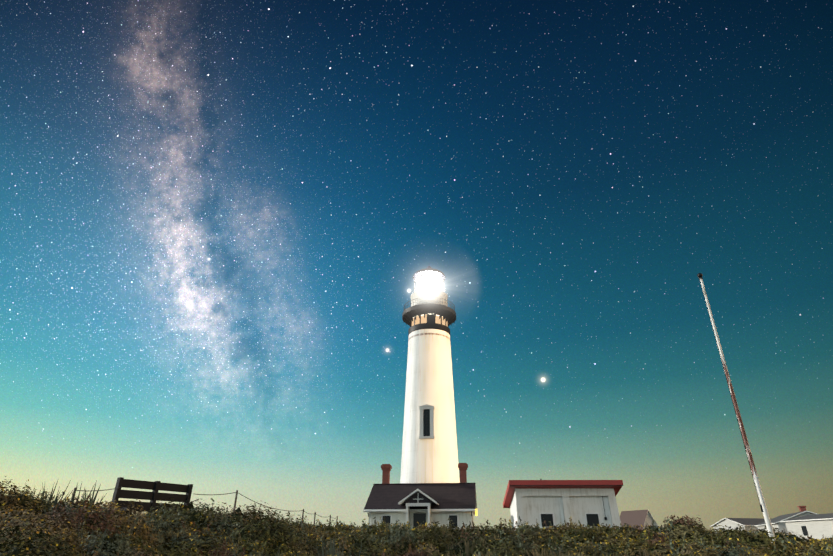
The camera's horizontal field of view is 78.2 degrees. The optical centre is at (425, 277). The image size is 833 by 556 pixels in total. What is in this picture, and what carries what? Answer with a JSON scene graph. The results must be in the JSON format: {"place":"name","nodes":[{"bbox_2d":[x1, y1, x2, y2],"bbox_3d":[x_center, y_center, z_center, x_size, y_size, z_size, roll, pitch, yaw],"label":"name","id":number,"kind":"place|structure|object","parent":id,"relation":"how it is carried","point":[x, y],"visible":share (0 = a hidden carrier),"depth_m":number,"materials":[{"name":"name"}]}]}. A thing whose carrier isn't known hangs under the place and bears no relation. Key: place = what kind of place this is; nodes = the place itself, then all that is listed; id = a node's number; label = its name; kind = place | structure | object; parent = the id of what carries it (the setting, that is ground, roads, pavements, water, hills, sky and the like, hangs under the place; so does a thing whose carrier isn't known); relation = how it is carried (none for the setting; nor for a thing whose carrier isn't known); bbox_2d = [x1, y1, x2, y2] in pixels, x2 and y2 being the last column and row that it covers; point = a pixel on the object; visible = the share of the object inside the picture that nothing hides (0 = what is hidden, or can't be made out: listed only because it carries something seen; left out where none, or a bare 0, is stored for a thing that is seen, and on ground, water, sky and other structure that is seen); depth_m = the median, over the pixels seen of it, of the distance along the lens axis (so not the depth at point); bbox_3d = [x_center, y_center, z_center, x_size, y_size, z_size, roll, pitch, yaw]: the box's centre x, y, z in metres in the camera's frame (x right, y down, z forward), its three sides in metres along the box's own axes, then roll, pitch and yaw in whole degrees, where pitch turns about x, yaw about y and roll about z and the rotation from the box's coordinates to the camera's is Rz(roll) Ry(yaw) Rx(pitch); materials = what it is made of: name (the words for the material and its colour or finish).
{"place":"outdoors","nodes":[
{"label":"outdoors","id":0,"kind":"place"},
{"bbox_2d":[0,0,832,530],"label":"sky","id":1,"kind":"structure","parent":0,"point":[218,218],"materials":[{"name":"blue"}]},
{"bbox_3d":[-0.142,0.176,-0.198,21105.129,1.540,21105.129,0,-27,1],"label":"terrain","id":2,"kind":"structure","parent":0,"visible":0},
{"bbox_2d":[111,477,192,516],"bbox_3d":[-6.053,5.308,11.561,0.610,1.380,1.857,-15,-31,27],"label":"bench","id":3,"kind":"object","parent":2,"relation":"on","point":[154,495],"visible":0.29,"depth_m":11.72,"materials":[{"name":"brown wood"}]},
{"bbox_2d":[71,488,337,525],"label":"rope fence posts","id":4,"kind":"object","parent":2,"relation":"on","point":[237,493],"visible":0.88,"depth_m":13.35,"materials":[{"name":"brown wood"}]},
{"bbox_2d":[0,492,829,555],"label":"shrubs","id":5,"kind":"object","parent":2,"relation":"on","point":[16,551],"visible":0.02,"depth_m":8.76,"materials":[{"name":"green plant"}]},
{"bbox_2d":[0,476,832,555],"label":"scrub vegetation","id":6,"kind":"object","parent":2,"relation":"on","point":[148,537],"visible":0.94,"depth_m":9.20,"materials":[{"name":"green plant"}]},
{"bbox_2d":[363,266,476,529],"bbox_3d":[0.147,12.284,63.156,11.220,36.665,15.918,-3,-27,5],"label":"lighthouse","id":7,"kind":"object","parent":2,"relation":"on","point":[430,487],"visible":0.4,"depth_m":61.25,"materials":[{"name":"paint"}]},
{"bbox_2d":[503,479,622,529],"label":"shed","id":8,"kind":"structure","parent":2,"relation":"on","point":[559,502],"depth_m":45.76,"materials":[{"name":"white wood"}]},
{"bbox_2d":[620,510,657,528],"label":"shed","id":9,"kind":"structure","parent":2,"relation":"on","point":[637,517],"depth_m":99.53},
{"bbox_2d":[697,273,775,542],"bbox_3d":[9.542,3.825,15.803,0.164,8.974,0.164,24,-36,-38],"label":"flagpole","id":10,"kind":"object","parent":2,"relation":"on","point":[763,507],"visible":0.9,"depth_m":15.43,"materials":[{"name":"metal"}]},
{"bbox_2d":[710,518,764,533],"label":"house","id":11,"kind":"structure","parent":2,"relation":"on","point":[751,523],"depth_m":109.24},
{"bbox_2d":[755,506,816,534],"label":"house","id":12,"kind":"structure","parent":2,"relation":"on","point":[776,523],"depth_m":81.55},
{"bbox_2d":[780,513,832,538],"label":"house","id":13,"kind":"structure","parent":2,"relation":"on","point":[816,526],"depth_m":70.26,"materials":[{"name":"white paint"}]}
]}

